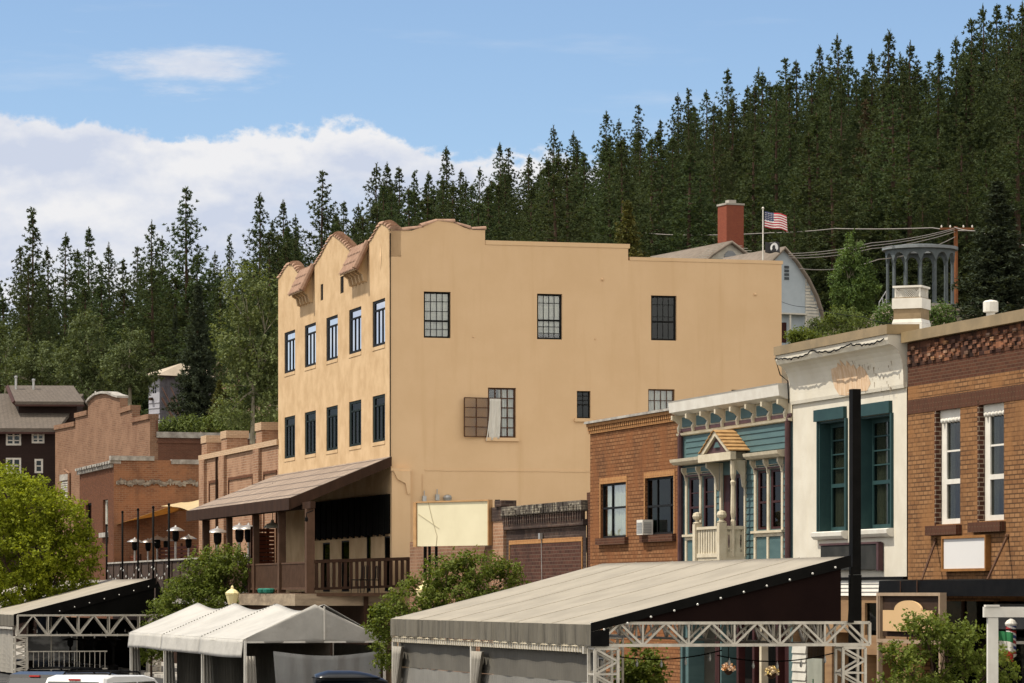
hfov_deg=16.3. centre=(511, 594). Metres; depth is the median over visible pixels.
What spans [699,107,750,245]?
pine tree
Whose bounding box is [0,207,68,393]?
pine tree
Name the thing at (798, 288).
arched roof house
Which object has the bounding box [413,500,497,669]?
billboard
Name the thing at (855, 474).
black pole
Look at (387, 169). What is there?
pine tree
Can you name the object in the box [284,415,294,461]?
window
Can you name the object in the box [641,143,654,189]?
pine tree
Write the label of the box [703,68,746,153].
pine tree
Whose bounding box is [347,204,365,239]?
pine tree
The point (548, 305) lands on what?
window
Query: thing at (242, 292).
pine tree
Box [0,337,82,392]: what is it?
ash tree
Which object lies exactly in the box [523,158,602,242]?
pine tree
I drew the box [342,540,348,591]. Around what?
window
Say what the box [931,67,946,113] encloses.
pine tree
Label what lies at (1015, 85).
pine tree
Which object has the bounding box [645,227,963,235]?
power line
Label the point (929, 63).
pine tree
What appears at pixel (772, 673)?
flower basket
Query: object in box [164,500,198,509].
shade sail
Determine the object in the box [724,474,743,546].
window
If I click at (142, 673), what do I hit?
kerb
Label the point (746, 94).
pine tree
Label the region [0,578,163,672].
truss tent
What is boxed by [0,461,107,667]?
maple tree
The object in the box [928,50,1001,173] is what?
pine tree
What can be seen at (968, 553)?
blank sign
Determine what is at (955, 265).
utility pole
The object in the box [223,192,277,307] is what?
pine tree
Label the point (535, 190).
pine tree
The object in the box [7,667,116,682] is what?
parked car
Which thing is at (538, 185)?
pine tree
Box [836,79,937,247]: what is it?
pine tree
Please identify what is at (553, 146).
pine tree
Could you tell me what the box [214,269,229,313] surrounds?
pine tree
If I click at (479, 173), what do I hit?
pine tree
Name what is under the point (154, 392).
window
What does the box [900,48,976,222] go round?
pine tree
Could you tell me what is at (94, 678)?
parked car
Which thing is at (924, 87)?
pine tree
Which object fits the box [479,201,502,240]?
pine tree
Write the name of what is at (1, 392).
pine tree
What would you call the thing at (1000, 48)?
pine tree
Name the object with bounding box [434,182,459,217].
pine tree
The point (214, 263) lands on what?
pine tree
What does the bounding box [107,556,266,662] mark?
patio deck
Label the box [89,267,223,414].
pine tree
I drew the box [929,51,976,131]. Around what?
pine tree
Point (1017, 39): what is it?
pine tree
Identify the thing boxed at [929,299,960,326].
shrub
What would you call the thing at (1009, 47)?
pine tree
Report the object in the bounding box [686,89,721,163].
pine tree
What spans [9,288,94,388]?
pine tree
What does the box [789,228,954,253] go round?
power line
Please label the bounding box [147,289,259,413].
pine tree
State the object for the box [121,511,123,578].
light pole
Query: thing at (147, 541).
patio heater
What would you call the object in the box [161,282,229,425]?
spruce tree
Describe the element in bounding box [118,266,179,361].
pine tree
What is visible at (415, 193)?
pine tree
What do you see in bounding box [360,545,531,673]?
street tree
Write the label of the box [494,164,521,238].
pine tree
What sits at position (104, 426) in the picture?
stepped gable building
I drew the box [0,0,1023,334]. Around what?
sky
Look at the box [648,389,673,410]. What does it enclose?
window
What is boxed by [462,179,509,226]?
pine tree
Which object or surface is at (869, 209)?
pine tree
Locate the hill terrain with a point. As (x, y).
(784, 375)
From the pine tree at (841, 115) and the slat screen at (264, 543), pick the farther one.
the pine tree at (841, 115)
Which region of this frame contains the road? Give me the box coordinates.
[0,658,176,682]
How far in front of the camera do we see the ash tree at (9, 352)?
289.90 m
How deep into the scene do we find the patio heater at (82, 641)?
154.82 m
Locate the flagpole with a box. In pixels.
[762,207,763,259]
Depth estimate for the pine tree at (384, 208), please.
379.13 m
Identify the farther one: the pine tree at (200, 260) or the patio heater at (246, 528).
the pine tree at (200, 260)
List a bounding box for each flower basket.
[721,647,735,674]
[764,646,778,678]
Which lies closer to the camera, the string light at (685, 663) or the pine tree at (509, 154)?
the string light at (685, 663)
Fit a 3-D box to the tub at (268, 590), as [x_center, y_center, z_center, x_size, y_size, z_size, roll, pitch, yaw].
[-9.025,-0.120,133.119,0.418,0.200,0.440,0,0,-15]
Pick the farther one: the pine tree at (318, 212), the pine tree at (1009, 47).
the pine tree at (318, 212)
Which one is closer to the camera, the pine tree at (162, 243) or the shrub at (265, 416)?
the shrub at (265, 416)
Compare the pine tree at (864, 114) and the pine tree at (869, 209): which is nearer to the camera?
the pine tree at (869, 209)
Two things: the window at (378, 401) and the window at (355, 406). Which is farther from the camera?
the window at (355, 406)
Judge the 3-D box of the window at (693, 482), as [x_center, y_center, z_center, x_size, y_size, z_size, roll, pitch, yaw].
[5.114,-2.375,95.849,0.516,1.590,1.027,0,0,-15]
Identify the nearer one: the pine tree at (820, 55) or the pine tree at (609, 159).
the pine tree at (609, 159)
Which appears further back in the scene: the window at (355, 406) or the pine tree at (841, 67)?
the pine tree at (841, 67)
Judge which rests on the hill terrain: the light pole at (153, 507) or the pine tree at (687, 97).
the pine tree at (687, 97)
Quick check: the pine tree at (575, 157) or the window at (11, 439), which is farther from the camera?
the pine tree at (575, 157)
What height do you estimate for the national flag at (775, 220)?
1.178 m
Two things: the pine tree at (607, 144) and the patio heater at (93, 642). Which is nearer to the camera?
the patio heater at (93, 642)
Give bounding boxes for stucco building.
[277,219,782,682]
[774,285,930,682]
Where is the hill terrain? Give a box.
[241,265,1023,426]
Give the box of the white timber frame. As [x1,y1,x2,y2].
[983,605,1023,682]
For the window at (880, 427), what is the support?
in the white stucco building at (825, 374)
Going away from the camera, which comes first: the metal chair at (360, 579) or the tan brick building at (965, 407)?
the tan brick building at (965, 407)
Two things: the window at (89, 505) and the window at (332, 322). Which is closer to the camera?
the window at (332, 322)
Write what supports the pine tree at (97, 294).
on the hill terrain
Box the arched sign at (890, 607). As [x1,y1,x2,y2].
[876,593,946,682]
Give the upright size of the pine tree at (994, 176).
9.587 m
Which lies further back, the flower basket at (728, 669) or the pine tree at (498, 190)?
the pine tree at (498, 190)
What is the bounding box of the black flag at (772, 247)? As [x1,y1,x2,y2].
[765,242,779,252]
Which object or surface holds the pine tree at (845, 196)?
on the hill terrain
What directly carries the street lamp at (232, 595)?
on the road
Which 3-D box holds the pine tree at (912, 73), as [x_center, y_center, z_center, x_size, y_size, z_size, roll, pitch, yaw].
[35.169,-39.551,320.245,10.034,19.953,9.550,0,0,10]
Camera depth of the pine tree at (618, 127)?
469.96 m
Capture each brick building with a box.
[75,456,198,618]
[198,422,278,604]
[410,492,589,674]
[584,408,735,682]
[878,300,1023,682]
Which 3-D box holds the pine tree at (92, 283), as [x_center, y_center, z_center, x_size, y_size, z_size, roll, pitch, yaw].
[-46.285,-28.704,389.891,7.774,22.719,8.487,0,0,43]
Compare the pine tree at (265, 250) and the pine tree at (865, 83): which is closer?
the pine tree at (265, 250)
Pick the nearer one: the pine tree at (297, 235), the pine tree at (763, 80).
the pine tree at (763, 80)
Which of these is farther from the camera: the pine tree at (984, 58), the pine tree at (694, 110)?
the pine tree at (694, 110)
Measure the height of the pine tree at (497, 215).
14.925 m
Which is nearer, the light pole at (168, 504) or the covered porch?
the covered porch
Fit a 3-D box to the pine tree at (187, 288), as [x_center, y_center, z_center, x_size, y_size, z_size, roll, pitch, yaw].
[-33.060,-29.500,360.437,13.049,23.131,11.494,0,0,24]
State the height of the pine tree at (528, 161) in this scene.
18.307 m
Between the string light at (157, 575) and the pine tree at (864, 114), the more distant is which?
the pine tree at (864, 114)
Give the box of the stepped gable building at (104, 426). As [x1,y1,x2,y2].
[54,391,255,616]
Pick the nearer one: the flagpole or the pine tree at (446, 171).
the flagpole
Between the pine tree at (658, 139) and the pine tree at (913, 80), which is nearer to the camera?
the pine tree at (658, 139)
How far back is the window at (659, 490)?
98.91 m
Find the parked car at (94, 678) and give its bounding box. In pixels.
[46,670,157,682]
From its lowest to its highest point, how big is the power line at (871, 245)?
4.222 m
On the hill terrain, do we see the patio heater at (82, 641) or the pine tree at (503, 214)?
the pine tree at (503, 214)
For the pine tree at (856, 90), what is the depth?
344.85 m
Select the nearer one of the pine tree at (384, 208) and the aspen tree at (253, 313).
the aspen tree at (253, 313)
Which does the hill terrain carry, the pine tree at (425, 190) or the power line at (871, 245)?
the pine tree at (425, 190)
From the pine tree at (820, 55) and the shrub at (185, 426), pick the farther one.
the pine tree at (820, 55)
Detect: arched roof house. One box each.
[650,200,750,258]
[723,246,824,344]
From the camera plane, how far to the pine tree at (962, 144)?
279.24 m
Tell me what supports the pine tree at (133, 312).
on the hill terrain
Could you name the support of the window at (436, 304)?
in the stucco building at (443, 359)
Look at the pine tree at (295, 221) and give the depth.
459.96 m
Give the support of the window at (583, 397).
in the stucco building at (443, 359)
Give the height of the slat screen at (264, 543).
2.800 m
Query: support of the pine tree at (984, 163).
on the hill terrain
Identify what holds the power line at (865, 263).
attached to the utility pole at (955, 265)
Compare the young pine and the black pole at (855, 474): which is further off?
the young pine
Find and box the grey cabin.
[146,364,213,422]
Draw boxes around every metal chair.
[351,566,368,592]
[364,566,380,592]
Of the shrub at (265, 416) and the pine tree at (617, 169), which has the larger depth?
the pine tree at (617, 169)
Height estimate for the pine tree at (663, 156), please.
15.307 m
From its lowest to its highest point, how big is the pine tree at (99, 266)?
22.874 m
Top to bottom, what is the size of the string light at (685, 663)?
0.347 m
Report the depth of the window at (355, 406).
135.95 m
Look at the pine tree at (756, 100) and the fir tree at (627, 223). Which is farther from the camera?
the pine tree at (756, 100)
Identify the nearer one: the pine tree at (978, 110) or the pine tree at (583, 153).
the pine tree at (978, 110)
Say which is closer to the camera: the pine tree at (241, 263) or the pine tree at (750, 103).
the pine tree at (241, 263)
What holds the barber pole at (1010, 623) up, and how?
attached to the tan brick building at (965, 407)
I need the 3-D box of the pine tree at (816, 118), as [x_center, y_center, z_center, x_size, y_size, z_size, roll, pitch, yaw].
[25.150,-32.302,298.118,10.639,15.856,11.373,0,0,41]
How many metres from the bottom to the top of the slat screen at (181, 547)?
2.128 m
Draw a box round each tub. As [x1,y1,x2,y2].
[257,588,264,593]
[263,588,274,593]
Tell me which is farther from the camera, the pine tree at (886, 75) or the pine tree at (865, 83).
the pine tree at (886, 75)
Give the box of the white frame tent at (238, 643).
[128,603,385,682]
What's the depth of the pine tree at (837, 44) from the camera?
339.76 m
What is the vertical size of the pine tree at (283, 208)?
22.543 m
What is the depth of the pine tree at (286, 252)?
346.93 m
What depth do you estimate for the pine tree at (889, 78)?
309.63 m
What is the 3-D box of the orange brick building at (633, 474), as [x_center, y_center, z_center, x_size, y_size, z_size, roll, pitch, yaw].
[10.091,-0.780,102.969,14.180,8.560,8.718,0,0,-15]
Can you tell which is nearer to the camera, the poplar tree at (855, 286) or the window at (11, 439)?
the poplar tree at (855, 286)
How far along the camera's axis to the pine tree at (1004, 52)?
309.80 m
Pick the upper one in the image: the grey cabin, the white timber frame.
the grey cabin
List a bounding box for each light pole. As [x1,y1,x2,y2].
[105,524,107,579]
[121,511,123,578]
[137,508,138,578]
[152,506,154,577]
[167,503,169,592]
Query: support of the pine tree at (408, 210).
on the hill terrain
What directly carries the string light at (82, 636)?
hanging from the truss tent at (123, 598)
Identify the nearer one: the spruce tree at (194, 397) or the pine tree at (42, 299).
the spruce tree at (194, 397)
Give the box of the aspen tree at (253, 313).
[208,259,277,443]
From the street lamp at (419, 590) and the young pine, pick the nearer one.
the street lamp at (419, 590)
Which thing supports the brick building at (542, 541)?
on the pavement
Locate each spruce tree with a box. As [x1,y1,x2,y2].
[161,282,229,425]
[167,308,181,362]
[917,236,950,302]
[947,177,1023,320]
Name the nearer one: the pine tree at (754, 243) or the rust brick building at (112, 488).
the rust brick building at (112, 488)
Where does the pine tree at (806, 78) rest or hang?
on the hill terrain
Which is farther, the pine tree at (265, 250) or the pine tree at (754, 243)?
the pine tree at (265, 250)
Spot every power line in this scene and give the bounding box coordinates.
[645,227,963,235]
[783,302,890,323]
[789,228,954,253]
[789,229,954,255]
[799,237,954,269]
[805,231,955,257]
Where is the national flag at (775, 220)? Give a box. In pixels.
[765,211,787,231]
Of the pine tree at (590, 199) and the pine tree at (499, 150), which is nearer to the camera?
the pine tree at (590, 199)
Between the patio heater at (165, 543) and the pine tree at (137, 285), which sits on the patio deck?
the patio heater at (165, 543)
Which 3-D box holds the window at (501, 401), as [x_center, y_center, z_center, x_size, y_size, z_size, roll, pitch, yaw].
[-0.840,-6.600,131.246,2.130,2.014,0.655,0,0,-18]
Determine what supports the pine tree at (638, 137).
on the hill terrain
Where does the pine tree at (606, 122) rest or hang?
on the hill terrain
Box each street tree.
[139,621,162,676]
[142,542,275,621]
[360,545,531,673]
[607,638,673,682]
[871,607,1021,682]
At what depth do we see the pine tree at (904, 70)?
317.63 m
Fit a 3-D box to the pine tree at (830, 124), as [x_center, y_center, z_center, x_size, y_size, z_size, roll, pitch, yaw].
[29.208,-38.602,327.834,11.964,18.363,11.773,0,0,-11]
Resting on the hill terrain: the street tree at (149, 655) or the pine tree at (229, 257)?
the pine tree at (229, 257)
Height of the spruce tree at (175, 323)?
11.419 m
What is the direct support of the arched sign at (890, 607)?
on the pavement
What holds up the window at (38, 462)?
in the dark brown house at (32, 415)
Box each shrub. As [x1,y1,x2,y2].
[158,415,184,431]
[160,413,202,431]
[177,413,217,432]
[209,405,256,432]
[230,409,271,432]
[246,406,277,432]
[783,325,820,343]
[805,316,832,337]
[814,304,878,337]
[871,299,893,326]
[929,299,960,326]
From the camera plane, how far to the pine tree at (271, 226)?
479.93 m
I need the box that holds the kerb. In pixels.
[17,657,176,679]
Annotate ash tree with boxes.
[0,322,43,393]
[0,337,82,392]
[49,307,122,399]
[96,323,164,405]
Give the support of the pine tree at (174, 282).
on the hill terrain
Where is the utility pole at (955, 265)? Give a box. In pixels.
[940,225,973,303]
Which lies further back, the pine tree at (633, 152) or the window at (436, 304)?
the pine tree at (633, 152)
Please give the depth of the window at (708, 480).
94.66 m
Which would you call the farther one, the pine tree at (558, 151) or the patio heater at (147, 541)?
the pine tree at (558, 151)
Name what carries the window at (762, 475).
in the teal timber building at (735, 494)
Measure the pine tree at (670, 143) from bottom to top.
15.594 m
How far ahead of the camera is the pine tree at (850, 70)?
349.88 m
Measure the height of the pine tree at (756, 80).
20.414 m
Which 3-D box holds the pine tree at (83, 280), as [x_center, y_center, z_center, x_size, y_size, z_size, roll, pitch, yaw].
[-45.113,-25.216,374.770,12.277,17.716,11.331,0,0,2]
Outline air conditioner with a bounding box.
[637,520,652,534]
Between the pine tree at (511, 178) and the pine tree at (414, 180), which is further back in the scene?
the pine tree at (414, 180)
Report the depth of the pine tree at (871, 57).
339.82 m
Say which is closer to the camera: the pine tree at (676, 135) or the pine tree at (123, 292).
the pine tree at (123, 292)
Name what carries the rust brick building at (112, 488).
on the pavement
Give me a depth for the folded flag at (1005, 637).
73.60 m
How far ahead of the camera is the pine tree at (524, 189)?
388.25 m
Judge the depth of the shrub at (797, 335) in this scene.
234.63 m
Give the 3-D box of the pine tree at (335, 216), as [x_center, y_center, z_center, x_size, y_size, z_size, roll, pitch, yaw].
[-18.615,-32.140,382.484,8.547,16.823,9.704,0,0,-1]
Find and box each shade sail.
[116,506,184,524]
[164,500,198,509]
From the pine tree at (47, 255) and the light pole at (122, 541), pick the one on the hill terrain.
the pine tree at (47, 255)
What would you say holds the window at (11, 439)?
in the dark brown house at (32, 415)
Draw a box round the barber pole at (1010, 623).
[1005,619,1023,657]
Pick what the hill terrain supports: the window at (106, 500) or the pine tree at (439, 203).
the pine tree at (439, 203)
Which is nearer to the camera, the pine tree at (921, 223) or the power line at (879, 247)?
the power line at (879, 247)
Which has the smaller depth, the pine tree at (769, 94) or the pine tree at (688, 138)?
the pine tree at (769, 94)
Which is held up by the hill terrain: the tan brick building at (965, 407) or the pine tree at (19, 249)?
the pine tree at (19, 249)
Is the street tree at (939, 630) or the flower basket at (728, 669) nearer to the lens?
the street tree at (939, 630)
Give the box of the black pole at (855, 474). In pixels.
[848,389,861,682]
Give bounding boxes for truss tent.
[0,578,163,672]
[390,555,870,682]
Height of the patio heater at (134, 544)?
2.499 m
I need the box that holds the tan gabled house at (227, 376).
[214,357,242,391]
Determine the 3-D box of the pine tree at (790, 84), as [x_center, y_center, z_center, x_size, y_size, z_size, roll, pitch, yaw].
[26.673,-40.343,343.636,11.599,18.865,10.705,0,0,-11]
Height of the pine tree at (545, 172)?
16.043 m
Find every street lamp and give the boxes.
[225,585,238,604]
[416,581,428,668]
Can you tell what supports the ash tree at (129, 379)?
on the hill terrain
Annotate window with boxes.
[6,434,20,444]
[6,458,20,473]
[32,434,43,442]
[35,459,42,472]
[88,503,90,532]
[106,500,107,523]
[152,385,156,394]
[284,330,294,376]
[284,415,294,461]
[304,322,315,370]
[304,410,315,457]
[323,543,329,591]
[326,315,337,364]
[326,405,337,454]
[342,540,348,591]
[348,307,360,357]
[348,400,360,450]
[367,535,370,591]
[372,298,384,350]
[372,394,384,445]
[385,536,389,590]
[424,292,449,337]
[464,388,518,440]
[537,294,560,339]
[574,391,593,421]
[603,482,625,537]
[647,476,672,534]
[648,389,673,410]
[651,296,675,340]
[689,477,698,532]
[704,476,713,526]
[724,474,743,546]
[758,470,766,529]
[771,469,780,528]
[831,422,845,530]
[872,417,907,529]
[942,422,959,523]
[985,415,1003,520]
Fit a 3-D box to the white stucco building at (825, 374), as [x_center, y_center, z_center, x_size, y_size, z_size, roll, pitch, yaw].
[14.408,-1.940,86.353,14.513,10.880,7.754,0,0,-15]
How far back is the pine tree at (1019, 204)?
272.36 m
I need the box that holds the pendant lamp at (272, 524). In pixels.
[263,513,277,527]
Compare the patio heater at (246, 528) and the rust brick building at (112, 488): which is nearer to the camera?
the patio heater at (246, 528)
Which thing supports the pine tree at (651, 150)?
on the hill terrain
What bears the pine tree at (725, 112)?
on the hill terrain
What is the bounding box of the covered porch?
[186,456,409,655]
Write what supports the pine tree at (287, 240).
on the hill terrain
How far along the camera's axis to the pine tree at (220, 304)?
355.94 m
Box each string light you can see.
[28,625,140,633]
[32,628,132,637]
[153,563,167,579]
[600,650,721,667]
[717,652,833,668]
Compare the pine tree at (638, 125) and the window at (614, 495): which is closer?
the window at (614, 495)
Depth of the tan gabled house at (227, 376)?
345.00 m
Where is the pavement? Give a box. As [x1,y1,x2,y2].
[16,645,176,675]
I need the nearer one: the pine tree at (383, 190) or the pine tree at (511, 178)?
the pine tree at (383, 190)
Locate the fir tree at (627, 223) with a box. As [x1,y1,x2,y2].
[614,200,649,256]
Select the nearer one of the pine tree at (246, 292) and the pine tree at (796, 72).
the pine tree at (246, 292)
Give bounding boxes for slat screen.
[130,554,141,560]
[158,543,198,559]
[250,526,273,591]
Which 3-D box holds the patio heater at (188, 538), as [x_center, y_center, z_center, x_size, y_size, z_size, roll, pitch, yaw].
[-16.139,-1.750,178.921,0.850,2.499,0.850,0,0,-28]
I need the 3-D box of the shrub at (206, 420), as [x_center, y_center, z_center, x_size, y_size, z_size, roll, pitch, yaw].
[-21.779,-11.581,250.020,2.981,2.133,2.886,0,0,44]
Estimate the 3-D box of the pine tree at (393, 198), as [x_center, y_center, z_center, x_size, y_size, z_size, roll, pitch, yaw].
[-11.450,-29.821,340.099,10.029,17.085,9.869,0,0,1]
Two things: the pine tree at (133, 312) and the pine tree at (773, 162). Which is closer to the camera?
the pine tree at (773, 162)
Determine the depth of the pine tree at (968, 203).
270.86 m
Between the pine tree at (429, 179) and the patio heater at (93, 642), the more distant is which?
the pine tree at (429, 179)
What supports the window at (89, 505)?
in the rust brick building at (112, 488)
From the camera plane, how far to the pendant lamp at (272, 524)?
144.35 m
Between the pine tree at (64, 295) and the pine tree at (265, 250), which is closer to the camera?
the pine tree at (265, 250)
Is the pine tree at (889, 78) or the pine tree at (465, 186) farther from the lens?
the pine tree at (465, 186)
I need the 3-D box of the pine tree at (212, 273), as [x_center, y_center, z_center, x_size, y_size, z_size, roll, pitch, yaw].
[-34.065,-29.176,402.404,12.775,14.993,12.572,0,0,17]
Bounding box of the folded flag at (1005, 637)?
[998,629,1023,661]
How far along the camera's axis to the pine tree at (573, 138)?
479.75 m
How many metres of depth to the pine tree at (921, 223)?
268.76 m
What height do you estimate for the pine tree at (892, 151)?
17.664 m
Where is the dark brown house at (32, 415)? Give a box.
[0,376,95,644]
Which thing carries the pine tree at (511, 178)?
on the hill terrain
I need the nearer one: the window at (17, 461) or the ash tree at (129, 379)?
the window at (17, 461)
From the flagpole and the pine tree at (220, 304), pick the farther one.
the pine tree at (220, 304)
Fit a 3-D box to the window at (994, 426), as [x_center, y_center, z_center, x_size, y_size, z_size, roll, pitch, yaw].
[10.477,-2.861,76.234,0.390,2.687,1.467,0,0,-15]
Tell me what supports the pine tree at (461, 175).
on the hill terrain
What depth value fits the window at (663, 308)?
132.93 m
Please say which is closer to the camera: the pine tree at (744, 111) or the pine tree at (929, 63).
the pine tree at (744, 111)
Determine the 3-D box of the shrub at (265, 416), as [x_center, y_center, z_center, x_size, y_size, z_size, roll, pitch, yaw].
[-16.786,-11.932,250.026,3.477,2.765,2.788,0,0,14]
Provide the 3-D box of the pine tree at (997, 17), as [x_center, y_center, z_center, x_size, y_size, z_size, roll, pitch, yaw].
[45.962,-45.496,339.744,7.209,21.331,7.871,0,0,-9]
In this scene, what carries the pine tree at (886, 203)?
on the hill terrain
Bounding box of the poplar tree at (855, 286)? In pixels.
[825,228,883,322]
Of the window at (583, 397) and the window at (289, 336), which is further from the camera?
the window at (289, 336)
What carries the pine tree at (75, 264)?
on the hill terrain
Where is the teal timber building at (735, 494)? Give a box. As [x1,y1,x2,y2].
[668,383,792,682]
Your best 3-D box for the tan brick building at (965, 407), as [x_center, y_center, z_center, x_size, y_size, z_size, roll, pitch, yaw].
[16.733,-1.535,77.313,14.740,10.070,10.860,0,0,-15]
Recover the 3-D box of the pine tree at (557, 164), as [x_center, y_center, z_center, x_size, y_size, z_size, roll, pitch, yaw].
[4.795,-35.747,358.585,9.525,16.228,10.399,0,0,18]
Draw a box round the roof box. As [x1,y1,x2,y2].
[312,670,387,682]
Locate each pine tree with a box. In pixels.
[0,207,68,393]
[0,245,40,347]
[0,255,60,393]
[0,284,11,338]
[0,297,23,367]
[0,325,12,393]
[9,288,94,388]
[23,272,61,340]
[24,246,70,351]
[35,232,104,384]
[51,227,119,345]
[55,287,142,414]
[57,248,86,325]
[59,269,113,391]
[66,284,148,414]
[86,242,129,348]
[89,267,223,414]
[90,260,117,317]
[104,288,150,347]
[104,306,154,415]
[110,259,132,321]
[111,186,242,370]
[111,219,180,346]
[114,246,156,326]
[116,269,150,341]
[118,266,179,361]
[137,275,191,369]
[146,236,181,306]
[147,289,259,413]
[166,253,228,347]
[184,269,227,319]
[206,251,222,302]
[208,286,235,370]
[211,230,284,389]
[212,256,277,402]
[212,283,256,397]
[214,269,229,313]
[217,260,258,346]
[217,284,250,330]
[218,234,238,312]
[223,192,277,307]
[226,235,290,332]
[255,243,294,383]
[265,220,277,262]
[266,199,306,271]
[267,237,297,326]
[271,226,303,284]
[274,240,304,307]
[284,226,306,261]
[291,214,308,265]
[296,170,349,266]
[311,211,329,262]
[314,222,340,258]
[319,221,342,253]
[323,215,343,240]
[339,200,350,236]
[345,161,399,241]
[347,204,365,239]
[347,224,360,244]
[350,215,370,244]
[356,204,386,242]
[365,188,400,236]
[366,180,400,238]
[368,163,404,232]
[381,191,405,225]
[390,186,422,230]
[390,193,406,221]
[392,166,406,223]
[402,190,425,226]
[405,170,423,220]
[407,195,436,230]
[419,171,436,217]
[420,183,430,218]
[423,188,439,219]
[425,178,453,219]
[432,146,465,222]
[432,185,468,223]
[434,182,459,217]
[451,169,474,219]
[456,183,473,220]
[458,178,475,225]
[459,183,483,226]
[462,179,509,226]
[467,167,485,218]
[467,201,497,239]
[476,186,513,240]
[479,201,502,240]
[480,190,511,236]
[483,199,515,232]
[485,142,512,223]
[489,148,524,213]
[489,182,516,240]
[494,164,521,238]
[496,165,546,240]
[501,173,525,230]
[503,158,593,242]
[507,154,540,237]
[508,185,545,240]
[510,166,550,239]
[515,171,542,235]
[521,156,603,240]
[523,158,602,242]
[524,165,585,240]
[526,172,605,242]
[534,126,570,190]
[552,139,593,225]
[552,149,570,204]
[559,153,644,241]
[561,131,594,189]
[565,151,596,214]
[570,147,643,243]
[570,155,597,231]
[571,110,627,230]
[575,145,668,256]
[576,138,653,237]
[579,137,645,243]
[600,119,625,162]
[602,136,706,255]
[613,105,654,193]
[613,128,654,227]
[624,131,648,211]
[624,139,653,207]
[629,130,687,248]
[637,136,699,246]
[638,146,685,250]
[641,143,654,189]
[646,106,710,242]
[647,150,717,254]
[648,119,669,162]
[654,92,687,192]
[657,102,761,246]
[660,122,687,228]
[662,159,723,252]
[665,105,712,189]
[673,88,692,143]
[673,112,721,209]
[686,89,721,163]
[693,96,773,225]
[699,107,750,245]
[702,104,743,202]
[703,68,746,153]
[708,132,791,252]
[711,97,746,185]
[715,99,759,232]
[721,71,791,232]
[726,85,774,219]
[730,66,768,141]
[736,80,803,241]
[736,81,823,249]
[738,77,810,240]
[738,86,752,128]
[740,92,760,137]
[744,131,866,314]
[746,57,806,195]
[751,111,860,282]
[764,67,826,204]
[765,73,862,250]
[766,60,823,196]
[774,83,795,162]
[774,150,901,323]
[776,199,831,316]
[792,33,867,221]
[792,72,812,131]
[793,65,831,132]
[802,44,839,131]
[806,85,872,237]
[806,193,882,292]
[814,70,831,131]
[815,81,970,284]
[820,44,876,164]
[823,56,836,93]
[827,116,969,303]
[828,73,851,146]
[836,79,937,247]
[837,29,935,235]
[839,64,844,89]
[841,167,909,311]
[842,49,887,177]
[842,197,917,311]
[843,69,864,169]
[846,76,877,143]
[848,99,878,210]
[850,40,943,192]
[853,51,935,206]
[861,64,882,100]
[876,61,942,242]
[878,63,892,121]
[889,194,950,302]
[899,64,942,127]
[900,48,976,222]
[901,185,985,303]
[907,66,934,142]
[908,170,995,301]
[912,120,985,258]
[913,18,1023,218]
[914,76,939,167]
[917,61,950,140]
[922,36,979,173]
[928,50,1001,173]
[928,64,994,236]
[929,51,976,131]
[929,52,990,191]
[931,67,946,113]
[932,133,983,266]
[945,4,1004,171]
[945,112,1023,280]
[950,172,1023,282]
[953,78,1023,264]
[958,150,1023,280]
[967,5,1023,174]
[977,34,993,107]
[978,0,1023,240]
[980,3,1016,144]
[982,22,1000,80]
[987,24,1011,95]
[995,95,1023,238]
[997,26,1019,99]
[998,19,1019,82]
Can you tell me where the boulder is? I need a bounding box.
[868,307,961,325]
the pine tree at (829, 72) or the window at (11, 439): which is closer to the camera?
the window at (11, 439)
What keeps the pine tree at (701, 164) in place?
on the hill terrain
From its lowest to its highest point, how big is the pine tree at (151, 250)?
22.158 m
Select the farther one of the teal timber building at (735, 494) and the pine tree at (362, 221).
the pine tree at (362, 221)
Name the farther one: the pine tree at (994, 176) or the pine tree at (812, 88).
the pine tree at (812, 88)
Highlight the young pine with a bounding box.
[200,379,235,432]
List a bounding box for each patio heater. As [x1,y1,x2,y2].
[63,637,76,670]
[77,637,88,666]
[89,637,100,669]
[127,537,141,560]
[140,538,155,559]
[150,535,165,559]
[161,536,172,558]
[167,525,183,558]
[181,534,195,557]
[209,526,225,592]
[233,523,243,564]
[237,523,252,592]
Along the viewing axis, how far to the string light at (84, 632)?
155.55 m
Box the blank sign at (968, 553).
[941,535,990,571]
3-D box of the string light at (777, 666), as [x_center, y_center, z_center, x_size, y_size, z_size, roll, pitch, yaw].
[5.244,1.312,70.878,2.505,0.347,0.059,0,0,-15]
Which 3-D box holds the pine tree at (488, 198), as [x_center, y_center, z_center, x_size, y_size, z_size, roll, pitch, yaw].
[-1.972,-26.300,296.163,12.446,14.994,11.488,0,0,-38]
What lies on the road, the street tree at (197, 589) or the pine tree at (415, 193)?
the street tree at (197, 589)
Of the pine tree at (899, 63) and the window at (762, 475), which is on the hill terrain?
the pine tree at (899, 63)
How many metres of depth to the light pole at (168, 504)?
173.10 m
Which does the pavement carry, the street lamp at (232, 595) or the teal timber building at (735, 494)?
the teal timber building at (735, 494)
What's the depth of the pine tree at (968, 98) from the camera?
299.75 m
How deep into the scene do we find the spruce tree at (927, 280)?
254.77 m
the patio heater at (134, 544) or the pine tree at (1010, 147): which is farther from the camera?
the pine tree at (1010, 147)
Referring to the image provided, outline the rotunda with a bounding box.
[879,244,957,307]
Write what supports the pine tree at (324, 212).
on the hill terrain
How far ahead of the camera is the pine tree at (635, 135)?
422.24 m
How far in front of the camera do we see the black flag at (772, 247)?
205.00 m

